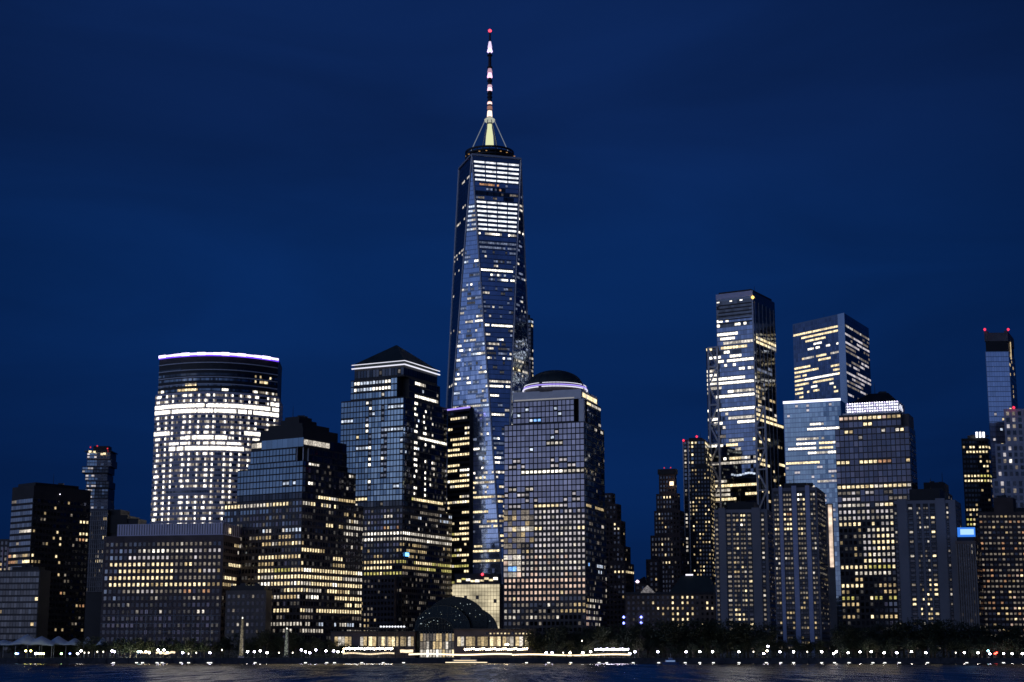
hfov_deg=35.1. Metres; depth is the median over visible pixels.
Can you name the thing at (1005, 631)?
tree
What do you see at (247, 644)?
tree
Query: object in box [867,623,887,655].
tree
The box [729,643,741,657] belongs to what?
tree
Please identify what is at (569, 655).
light strip
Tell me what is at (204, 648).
tree
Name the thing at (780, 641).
tree
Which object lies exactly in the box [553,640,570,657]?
tree
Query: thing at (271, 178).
sky
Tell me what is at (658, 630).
tree
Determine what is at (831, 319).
window
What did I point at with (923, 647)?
tree
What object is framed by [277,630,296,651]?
tree
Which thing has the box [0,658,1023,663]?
seawall
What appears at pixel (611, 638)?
tree
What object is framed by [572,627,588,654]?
tree
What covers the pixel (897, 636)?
tree
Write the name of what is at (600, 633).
tree
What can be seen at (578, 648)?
tree
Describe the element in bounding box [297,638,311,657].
tree
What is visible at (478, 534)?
window
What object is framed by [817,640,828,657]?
tree
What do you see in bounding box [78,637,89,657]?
marquee tent
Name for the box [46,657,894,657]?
ground
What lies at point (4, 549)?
office block
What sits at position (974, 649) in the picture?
tree
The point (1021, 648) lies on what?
tree
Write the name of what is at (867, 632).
tree
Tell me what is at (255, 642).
tree
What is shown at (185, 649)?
tree
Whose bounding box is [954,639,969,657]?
tree
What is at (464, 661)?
ferry boat
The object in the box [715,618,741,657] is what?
tree
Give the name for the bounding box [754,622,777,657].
tree
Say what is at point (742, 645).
tree
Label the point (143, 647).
tree
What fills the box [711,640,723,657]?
tree
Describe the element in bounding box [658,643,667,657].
tree
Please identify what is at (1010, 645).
tree
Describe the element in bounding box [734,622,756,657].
tree
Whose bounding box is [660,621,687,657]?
tree
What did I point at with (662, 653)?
hedge
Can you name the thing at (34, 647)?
tree
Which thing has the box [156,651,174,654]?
light strip
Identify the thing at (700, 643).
tree
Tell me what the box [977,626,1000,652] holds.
tree
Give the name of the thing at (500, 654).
light strip
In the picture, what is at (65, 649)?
tree
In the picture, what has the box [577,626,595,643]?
tree
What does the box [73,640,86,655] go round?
tree
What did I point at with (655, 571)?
brick block
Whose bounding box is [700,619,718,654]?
tree
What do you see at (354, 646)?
tree
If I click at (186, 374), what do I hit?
window
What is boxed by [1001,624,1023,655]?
tree
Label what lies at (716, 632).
tree
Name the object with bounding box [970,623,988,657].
tree
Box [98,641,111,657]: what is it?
tree
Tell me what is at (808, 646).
tree
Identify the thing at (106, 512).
window
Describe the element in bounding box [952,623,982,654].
tree
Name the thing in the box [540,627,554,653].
tree
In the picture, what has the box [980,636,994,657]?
tree
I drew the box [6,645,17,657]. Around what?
tree
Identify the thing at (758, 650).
tree
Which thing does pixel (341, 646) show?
tree
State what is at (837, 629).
tree
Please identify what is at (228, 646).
tree
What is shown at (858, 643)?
tree
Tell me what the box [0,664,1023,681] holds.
water
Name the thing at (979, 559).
window
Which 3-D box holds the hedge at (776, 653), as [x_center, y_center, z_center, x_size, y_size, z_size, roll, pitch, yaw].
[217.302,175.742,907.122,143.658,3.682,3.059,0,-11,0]
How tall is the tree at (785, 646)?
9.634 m
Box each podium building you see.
[330,631,417,657]
[453,628,540,657]
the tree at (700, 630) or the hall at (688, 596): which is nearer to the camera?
the tree at (700, 630)
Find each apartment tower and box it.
[682,432,710,573]
[690,464,715,587]
[714,498,776,657]
[772,473,830,657]
[894,478,961,657]
[923,479,952,499]
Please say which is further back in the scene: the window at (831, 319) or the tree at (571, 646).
the window at (831, 319)
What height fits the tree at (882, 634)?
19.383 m
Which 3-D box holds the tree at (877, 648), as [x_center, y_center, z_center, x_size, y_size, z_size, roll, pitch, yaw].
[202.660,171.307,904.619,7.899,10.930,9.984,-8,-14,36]
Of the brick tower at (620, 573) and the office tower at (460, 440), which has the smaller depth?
the office tower at (460, 440)
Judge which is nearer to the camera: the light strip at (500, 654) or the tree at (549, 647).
the light strip at (500, 654)
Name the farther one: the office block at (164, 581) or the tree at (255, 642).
the office block at (164, 581)
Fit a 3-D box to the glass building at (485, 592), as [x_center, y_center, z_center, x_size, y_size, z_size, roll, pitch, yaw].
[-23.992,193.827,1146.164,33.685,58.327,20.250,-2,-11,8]
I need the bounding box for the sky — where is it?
[0,0,1023,591]
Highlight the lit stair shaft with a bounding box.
[825,504,838,655]
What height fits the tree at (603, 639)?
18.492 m
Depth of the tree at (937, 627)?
916.46 m
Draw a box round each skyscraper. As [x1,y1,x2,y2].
[446,29,530,583]
[983,328,1017,478]
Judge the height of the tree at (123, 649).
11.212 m
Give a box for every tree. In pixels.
[0,645,9,657]
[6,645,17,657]
[12,639,23,657]
[19,645,29,657]
[26,645,38,657]
[35,645,47,657]
[41,645,59,657]
[52,645,64,657]
[58,645,70,657]
[67,645,77,657]
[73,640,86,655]
[80,638,93,657]
[84,636,101,657]
[96,642,107,657]
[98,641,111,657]
[106,640,119,657]
[113,637,127,655]
[119,638,131,657]
[123,638,139,657]
[131,637,144,653]
[137,640,148,655]
[144,640,157,657]
[156,640,170,657]
[159,637,177,657]
[168,640,180,657]
[171,643,183,655]
[179,641,194,655]
[183,639,197,657]
[190,637,202,657]
[198,639,212,657]
[207,640,219,655]
[215,641,225,657]
[218,637,230,655]
[222,636,233,654]
[232,633,247,650]
[237,637,253,651]
[245,636,257,657]
[248,637,260,657]
[251,635,271,655]
[254,629,277,654]
[266,631,281,655]
[272,630,294,657]
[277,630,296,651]
[289,633,304,657]
[289,634,301,657]
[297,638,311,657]
[300,637,313,654]
[304,636,321,657]
[314,641,325,657]
[315,639,332,657]
[327,640,339,657]
[335,640,345,657]
[338,642,348,652]
[349,644,357,651]
[359,645,367,657]
[521,631,539,657]
[526,629,546,657]
[535,631,548,657]
[538,642,549,657]
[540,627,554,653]
[543,626,566,657]
[544,641,556,657]
[552,626,572,653]
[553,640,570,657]
[558,623,584,657]
[565,640,577,657]
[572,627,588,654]
[574,642,581,654]
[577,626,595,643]
[579,640,587,653]
[582,639,594,657]
[583,627,610,655]
[589,644,600,652]
[592,625,610,655]
[599,627,622,652]
[599,642,610,653]
[604,623,625,653]
[609,639,621,653]
[613,627,637,657]
[619,642,629,657]
[624,624,643,653]
[626,639,638,654]
[628,626,645,648]
[631,638,644,657]
[633,621,660,657]
[642,621,663,657]
[647,619,667,657]
[648,622,675,655]
[649,641,659,652]
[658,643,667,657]
[659,620,684,657]
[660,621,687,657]
[671,621,700,657]
[678,618,704,657]
[678,638,693,655]
[682,618,708,657]
[685,621,712,655]
[686,642,698,657]
[694,640,704,654]
[699,621,720,657]
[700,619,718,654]
[703,641,714,657]
[704,619,723,657]
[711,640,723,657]
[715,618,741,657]
[715,619,740,657]
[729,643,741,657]
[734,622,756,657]
[735,622,753,657]
[739,643,747,654]
[741,621,770,654]
[742,640,752,657]
[750,640,765,657]
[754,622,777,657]
[754,639,768,657]
[757,623,778,655]
[769,643,778,657]
[774,639,785,655]
[780,641,789,655]
[787,636,802,657]
[790,636,805,657]
[801,642,812,652]
[811,639,826,657]
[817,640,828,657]
[826,640,835,657]
[828,624,847,652]
[829,621,856,653]
[831,638,849,657]
[838,637,851,657]
[847,628,863,655]
[848,641,858,657]
[851,637,863,657]
[856,627,880,657]
[858,638,875,657]
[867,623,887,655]
[869,638,880,657]
[872,624,891,657]
[876,627,900,657]
[877,639,889,657]
[882,629,909,654]
[884,637,898,657]
[889,621,915,657]
[893,638,904,657]
[897,621,927,655]
[899,637,915,657]
[903,617,925,657]
[907,640,920,657]
[910,619,934,657]
[913,621,944,645]
[915,619,952,657]
[915,638,927,657]
[929,640,940,657]
[935,618,960,657]
[939,639,953,657]
[945,620,969,654]
[947,637,962,657]
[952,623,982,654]
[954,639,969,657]
[964,638,980,657]
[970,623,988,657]
[975,638,987,657]
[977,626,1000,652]
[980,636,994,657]
[983,623,1004,655]
[984,639,999,657]
[993,624,1008,657]
[997,628,1018,655]
[998,637,1012,657]
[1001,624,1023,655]
[1005,641,1015,657]
[1009,624,1023,657]
[1010,638,1023,657]
[1014,640,1023,657]
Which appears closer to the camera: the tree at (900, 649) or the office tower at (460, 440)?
the tree at (900, 649)
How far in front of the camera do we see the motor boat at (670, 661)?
803.50 m
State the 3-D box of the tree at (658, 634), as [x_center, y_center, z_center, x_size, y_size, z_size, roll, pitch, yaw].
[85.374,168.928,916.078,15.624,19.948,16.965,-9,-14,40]
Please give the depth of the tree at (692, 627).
922.20 m
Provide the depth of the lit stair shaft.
1240.09 m
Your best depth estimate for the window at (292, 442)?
1019.64 m
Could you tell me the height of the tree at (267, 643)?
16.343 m
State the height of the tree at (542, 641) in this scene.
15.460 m
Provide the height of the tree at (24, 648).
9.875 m
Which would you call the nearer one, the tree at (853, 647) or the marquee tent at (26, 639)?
the tree at (853, 647)
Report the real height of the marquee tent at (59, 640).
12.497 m
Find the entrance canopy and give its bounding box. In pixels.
[364,626,408,657]
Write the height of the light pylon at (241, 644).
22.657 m
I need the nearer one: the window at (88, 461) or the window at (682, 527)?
the window at (682, 527)
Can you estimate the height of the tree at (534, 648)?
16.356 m
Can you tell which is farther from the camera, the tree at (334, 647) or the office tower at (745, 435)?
the office tower at (745, 435)
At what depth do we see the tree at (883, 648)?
905.78 m
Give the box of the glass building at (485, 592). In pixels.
[452,573,503,627]
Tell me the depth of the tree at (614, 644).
905.48 m
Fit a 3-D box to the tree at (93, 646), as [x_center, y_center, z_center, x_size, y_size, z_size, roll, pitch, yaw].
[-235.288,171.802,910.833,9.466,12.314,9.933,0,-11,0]
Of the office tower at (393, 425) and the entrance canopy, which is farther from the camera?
the office tower at (393, 425)
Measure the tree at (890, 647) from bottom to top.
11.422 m
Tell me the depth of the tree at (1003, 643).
902.67 m
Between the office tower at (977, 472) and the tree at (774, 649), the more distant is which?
the office tower at (977, 472)
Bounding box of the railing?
[0,656,1023,657]
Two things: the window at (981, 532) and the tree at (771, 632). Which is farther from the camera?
the window at (981, 532)
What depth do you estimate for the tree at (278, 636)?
921.08 m
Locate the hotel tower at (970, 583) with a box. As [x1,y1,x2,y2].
[955,527,986,657]
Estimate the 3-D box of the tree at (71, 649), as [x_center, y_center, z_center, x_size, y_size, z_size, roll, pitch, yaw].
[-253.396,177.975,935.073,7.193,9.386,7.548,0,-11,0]
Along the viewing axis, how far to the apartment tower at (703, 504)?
1388.77 m
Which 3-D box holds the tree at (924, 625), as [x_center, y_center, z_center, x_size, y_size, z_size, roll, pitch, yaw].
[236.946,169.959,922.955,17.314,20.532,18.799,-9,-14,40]
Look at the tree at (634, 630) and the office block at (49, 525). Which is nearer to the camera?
the tree at (634, 630)
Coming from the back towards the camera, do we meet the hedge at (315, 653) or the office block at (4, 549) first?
the office block at (4, 549)
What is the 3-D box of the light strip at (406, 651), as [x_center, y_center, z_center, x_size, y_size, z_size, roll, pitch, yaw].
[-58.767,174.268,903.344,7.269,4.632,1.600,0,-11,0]
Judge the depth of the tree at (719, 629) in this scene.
913.97 m
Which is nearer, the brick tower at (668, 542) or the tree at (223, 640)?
the tree at (223, 640)
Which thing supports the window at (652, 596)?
in the hall at (688, 596)
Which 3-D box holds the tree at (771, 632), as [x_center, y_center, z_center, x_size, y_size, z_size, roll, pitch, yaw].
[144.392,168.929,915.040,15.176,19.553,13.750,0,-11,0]
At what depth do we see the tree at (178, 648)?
919.50 m
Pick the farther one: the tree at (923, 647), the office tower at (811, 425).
the office tower at (811, 425)
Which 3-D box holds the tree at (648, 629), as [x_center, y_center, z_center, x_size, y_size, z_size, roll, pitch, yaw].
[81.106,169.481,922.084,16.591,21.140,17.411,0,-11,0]
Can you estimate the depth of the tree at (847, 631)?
917.68 m
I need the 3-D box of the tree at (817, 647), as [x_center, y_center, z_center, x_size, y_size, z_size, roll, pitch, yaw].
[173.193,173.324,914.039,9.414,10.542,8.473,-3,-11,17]
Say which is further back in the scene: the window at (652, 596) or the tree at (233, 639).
the window at (652, 596)
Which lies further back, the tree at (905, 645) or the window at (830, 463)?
the window at (830, 463)
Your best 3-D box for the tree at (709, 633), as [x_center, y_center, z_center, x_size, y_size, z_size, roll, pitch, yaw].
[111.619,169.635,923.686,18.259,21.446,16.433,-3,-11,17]
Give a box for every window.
[0,572,38,651]
[9,499,88,649]
[87,453,109,507]
[87,512,106,590]
[102,541,240,647]
[150,369,278,523]
[224,437,362,645]
[227,630,262,646]
[341,367,451,630]
[446,161,528,573]
[447,410,469,588]
[504,400,606,637]
[528,320,532,363]
[605,495,633,653]
[628,596,712,647]
[647,476,687,591]
[684,441,710,571]
[692,469,715,587]
[706,298,785,511]
[715,514,775,648]
[774,492,829,649]
[784,402,842,633]
[793,315,870,403]
[835,420,917,636]
[894,505,961,648]
[958,544,985,628]
[963,441,993,534]
[979,515,1023,646]
[986,352,1017,478]
[997,411,1023,506]
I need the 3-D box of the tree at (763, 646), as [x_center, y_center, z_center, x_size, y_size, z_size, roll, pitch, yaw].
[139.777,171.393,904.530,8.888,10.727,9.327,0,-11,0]
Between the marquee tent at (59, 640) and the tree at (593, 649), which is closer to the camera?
the tree at (593, 649)
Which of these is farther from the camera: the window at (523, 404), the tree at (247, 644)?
the window at (523, 404)
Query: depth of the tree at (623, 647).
904.93 m
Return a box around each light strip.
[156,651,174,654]
[343,652,393,655]
[400,650,412,652]
[409,653,511,657]
[512,654,629,657]
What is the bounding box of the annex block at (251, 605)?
[224,575,271,657]
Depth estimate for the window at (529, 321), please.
1549.84 m
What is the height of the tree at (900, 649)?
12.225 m
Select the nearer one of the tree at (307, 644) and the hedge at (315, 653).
the hedge at (315, 653)
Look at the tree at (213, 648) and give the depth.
913.24 m
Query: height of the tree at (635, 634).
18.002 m
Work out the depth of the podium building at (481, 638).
960.50 m
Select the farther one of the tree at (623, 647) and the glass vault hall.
the glass vault hall
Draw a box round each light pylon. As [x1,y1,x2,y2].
[238,617,244,657]
[283,628,288,657]
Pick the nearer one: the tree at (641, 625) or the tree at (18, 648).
the tree at (641, 625)
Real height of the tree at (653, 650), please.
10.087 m
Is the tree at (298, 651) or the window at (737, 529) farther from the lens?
the window at (737, 529)
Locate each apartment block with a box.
[84,509,146,655]
[977,486,1023,657]
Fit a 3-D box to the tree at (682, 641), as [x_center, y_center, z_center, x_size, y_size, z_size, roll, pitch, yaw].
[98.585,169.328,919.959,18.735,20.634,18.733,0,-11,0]
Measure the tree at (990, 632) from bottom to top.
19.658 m
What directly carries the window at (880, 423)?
in the office tower at (876, 458)
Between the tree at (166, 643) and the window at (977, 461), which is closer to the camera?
the tree at (166, 643)
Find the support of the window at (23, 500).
in the office block at (49, 525)
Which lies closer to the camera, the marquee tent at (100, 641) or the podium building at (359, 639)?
the marquee tent at (100, 641)
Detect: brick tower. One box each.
[605,493,633,655]
[646,467,687,591]
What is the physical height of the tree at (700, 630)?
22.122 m
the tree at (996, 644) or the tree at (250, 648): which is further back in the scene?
the tree at (250, 648)
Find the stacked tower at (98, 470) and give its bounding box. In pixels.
[82,445,117,509]
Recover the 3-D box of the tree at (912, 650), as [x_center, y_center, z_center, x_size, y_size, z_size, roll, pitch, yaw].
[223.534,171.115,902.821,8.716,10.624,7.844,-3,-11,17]
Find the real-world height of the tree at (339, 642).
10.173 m
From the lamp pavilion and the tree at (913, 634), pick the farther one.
the lamp pavilion
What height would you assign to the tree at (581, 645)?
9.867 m
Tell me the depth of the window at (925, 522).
986.58 m
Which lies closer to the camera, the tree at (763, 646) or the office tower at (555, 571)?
the tree at (763, 646)
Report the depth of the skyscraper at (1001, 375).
1247.76 m
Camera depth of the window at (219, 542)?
995.29 m
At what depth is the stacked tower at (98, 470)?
1654.91 m
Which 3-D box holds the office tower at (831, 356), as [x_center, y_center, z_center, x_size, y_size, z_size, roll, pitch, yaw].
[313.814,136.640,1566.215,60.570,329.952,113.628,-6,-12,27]
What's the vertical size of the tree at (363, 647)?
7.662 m
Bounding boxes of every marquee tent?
[0,634,59,657]
[41,636,79,657]
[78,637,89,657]
[94,638,107,657]
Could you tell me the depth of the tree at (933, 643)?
903.50 m
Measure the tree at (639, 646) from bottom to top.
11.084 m
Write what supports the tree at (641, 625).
on the ground
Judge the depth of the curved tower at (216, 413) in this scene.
1209.62 m
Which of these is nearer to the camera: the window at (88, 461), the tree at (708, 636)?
the tree at (708, 636)
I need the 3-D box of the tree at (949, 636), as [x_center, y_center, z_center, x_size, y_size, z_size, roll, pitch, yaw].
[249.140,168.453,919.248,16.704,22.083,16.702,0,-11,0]
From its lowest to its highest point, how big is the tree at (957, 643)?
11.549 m
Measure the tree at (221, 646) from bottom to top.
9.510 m
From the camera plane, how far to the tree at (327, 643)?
930.20 m
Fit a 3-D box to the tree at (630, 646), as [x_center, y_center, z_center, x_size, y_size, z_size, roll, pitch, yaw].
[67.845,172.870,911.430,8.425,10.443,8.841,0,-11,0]
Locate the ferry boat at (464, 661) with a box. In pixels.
[445,658,486,663]
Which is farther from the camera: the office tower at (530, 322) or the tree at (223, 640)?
the office tower at (530, 322)
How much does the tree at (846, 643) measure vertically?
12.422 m
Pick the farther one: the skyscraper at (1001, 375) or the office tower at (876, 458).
the skyscraper at (1001, 375)
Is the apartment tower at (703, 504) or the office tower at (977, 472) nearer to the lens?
the office tower at (977, 472)
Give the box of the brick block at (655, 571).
[648,556,662,591]
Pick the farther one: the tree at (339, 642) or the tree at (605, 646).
the tree at (339, 642)
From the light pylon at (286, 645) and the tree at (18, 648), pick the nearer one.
the light pylon at (286, 645)
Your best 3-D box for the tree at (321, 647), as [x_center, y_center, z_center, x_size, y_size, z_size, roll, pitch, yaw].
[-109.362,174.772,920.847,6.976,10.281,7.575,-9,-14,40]
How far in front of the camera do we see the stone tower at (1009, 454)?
1186.63 m
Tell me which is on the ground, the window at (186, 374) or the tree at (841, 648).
the tree at (841, 648)
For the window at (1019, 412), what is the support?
in the stone tower at (1009, 454)
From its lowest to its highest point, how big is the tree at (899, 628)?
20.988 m
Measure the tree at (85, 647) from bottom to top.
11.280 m
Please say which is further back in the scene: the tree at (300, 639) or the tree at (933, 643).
the tree at (300, 639)
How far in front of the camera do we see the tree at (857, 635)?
915.99 m
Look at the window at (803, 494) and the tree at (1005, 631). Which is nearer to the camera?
the tree at (1005, 631)
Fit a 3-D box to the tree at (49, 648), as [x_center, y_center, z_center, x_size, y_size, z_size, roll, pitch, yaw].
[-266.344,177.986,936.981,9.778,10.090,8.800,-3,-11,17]
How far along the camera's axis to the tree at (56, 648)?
934.28 m
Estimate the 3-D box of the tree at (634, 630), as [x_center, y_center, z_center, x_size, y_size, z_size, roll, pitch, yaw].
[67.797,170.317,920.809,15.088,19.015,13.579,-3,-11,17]
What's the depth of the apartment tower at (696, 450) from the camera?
1427.10 m
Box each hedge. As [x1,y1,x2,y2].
[213,652,341,657]
[546,652,772,657]
[773,652,1023,657]
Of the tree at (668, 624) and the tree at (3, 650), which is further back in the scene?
the tree at (3, 650)
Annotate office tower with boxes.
[224,415,363,657]
[340,345,451,630]
[447,406,473,596]
[503,370,606,655]
[528,315,532,377]
[706,287,785,512]
[783,398,845,655]
[793,313,870,403]
[835,383,917,655]
[961,432,993,534]
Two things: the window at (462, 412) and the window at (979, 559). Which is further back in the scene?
the window at (462, 412)
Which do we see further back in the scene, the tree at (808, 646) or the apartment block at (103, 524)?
the apartment block at (103, 524)
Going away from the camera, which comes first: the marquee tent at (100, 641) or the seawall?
the seawall
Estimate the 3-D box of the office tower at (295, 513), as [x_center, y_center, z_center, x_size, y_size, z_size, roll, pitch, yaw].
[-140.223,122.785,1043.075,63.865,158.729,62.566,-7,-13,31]
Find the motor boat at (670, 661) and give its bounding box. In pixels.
[662,653,679,664]
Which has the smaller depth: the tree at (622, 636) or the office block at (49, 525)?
the tree at (622, 636)
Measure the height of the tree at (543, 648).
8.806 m
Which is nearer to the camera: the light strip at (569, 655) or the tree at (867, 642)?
the light strip at (569, 655)
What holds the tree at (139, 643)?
on the grass
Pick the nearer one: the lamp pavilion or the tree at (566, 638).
the tree at (566, 638)
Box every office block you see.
[0,539,8,569]
[0,554,50,657]
[8,478,90,655]
[99,516,240,657]
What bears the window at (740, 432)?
in the office tower at (745, 435)
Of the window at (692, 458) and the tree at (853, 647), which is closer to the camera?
the tree at (853, 647)
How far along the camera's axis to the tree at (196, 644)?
916.46 m
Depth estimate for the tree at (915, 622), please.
923.04 m
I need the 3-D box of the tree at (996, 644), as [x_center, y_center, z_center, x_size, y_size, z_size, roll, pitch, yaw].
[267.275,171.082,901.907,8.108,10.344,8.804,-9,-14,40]
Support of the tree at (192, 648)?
on the grass
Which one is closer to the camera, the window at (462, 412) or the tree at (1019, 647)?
the tree at (1019, 647)
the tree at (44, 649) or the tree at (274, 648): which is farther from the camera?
the tree at (44, 649)
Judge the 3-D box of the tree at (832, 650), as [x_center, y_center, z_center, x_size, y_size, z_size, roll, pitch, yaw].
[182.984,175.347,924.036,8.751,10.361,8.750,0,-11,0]
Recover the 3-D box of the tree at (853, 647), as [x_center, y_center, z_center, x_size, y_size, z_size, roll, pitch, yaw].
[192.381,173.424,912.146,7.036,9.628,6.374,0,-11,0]
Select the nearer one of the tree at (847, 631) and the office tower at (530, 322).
the tree at (847, 631)
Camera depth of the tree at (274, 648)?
922.62 m
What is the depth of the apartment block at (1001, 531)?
1003.35 m
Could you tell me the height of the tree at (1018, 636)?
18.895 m
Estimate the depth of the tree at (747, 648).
907.60 m
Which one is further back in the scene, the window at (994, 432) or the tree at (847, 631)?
the window at (994, 432)
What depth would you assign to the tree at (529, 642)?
914.17 m
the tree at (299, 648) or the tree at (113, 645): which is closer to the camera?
the tree at (113, 645)
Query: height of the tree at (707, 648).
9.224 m
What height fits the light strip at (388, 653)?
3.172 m
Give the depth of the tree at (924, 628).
918.65 m
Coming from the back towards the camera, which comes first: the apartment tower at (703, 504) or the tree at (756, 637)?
the apartment tower at (703, 504)
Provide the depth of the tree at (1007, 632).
923.26 m
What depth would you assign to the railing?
887.83 m
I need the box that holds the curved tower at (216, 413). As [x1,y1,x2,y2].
[150,352,282,523]
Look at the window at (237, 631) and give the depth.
972.24 m
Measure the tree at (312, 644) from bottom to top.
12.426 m
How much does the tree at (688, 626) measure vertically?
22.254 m
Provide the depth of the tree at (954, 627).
917.01 m
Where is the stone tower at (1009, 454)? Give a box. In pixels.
[992,406,1023,507]
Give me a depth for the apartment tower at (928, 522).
986.52 m
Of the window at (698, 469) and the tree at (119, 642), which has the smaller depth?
the tree at (119, 642)
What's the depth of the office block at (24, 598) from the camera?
1000.54 m
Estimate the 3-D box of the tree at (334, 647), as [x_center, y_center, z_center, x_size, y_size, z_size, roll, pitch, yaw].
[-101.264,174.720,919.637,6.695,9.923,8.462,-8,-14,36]
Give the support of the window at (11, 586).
in the office block at (24, 598)
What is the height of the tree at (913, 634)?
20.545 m
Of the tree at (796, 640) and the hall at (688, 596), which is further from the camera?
the hall at (688, 596)
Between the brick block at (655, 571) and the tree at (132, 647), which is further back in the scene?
the brick block at (655, 571)
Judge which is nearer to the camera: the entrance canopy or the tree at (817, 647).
the tree at (817, 647)
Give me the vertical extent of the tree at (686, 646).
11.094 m
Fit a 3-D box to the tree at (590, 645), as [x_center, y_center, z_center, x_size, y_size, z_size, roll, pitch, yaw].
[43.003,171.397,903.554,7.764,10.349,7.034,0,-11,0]
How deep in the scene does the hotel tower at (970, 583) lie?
964.58 m
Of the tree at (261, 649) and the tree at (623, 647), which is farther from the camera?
the tree at (261, 649)
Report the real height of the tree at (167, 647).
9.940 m
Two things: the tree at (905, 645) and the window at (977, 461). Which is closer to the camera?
the tree at (905, 645)
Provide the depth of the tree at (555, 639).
912.07 m
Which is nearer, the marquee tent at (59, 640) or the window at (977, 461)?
the marquee tent at (59, 640)
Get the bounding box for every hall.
[414,597,497,657]
[623,574,716,655]
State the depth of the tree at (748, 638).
911.77 m
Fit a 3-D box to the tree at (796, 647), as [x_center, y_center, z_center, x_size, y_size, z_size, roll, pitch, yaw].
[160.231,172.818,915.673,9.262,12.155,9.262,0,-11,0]
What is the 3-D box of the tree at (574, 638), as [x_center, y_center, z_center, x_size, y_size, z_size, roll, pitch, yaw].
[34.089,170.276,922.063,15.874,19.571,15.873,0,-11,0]
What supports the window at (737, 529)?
in the apartment tower at (744, 563)
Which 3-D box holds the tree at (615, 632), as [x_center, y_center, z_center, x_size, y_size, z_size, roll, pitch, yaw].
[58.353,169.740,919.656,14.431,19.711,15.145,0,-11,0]
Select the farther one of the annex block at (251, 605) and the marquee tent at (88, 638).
the annex block at (251, 605)
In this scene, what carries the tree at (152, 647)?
on the grass
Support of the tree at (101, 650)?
on the grass
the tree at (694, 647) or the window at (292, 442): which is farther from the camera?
the window at (292, 442)
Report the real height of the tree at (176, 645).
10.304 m
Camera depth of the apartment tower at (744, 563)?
1004.40 m
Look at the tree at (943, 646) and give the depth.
904.43 m
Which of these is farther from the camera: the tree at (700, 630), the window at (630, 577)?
the window at (630, 577)
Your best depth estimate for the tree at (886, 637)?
920.90 m
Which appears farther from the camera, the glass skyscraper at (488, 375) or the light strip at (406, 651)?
the glass skyscraper at (488, 375)
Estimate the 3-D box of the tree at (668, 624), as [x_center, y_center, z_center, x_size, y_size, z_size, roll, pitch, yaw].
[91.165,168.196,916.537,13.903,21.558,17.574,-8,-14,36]
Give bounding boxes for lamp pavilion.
[634,577,647,591]
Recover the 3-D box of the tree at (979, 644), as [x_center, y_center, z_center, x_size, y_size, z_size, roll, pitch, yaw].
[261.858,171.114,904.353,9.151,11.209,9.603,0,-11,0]
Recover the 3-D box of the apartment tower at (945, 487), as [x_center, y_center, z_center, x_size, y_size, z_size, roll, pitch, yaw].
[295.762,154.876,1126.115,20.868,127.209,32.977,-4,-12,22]
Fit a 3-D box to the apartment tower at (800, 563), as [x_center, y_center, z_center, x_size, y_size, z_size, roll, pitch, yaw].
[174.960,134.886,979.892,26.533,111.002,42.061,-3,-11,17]

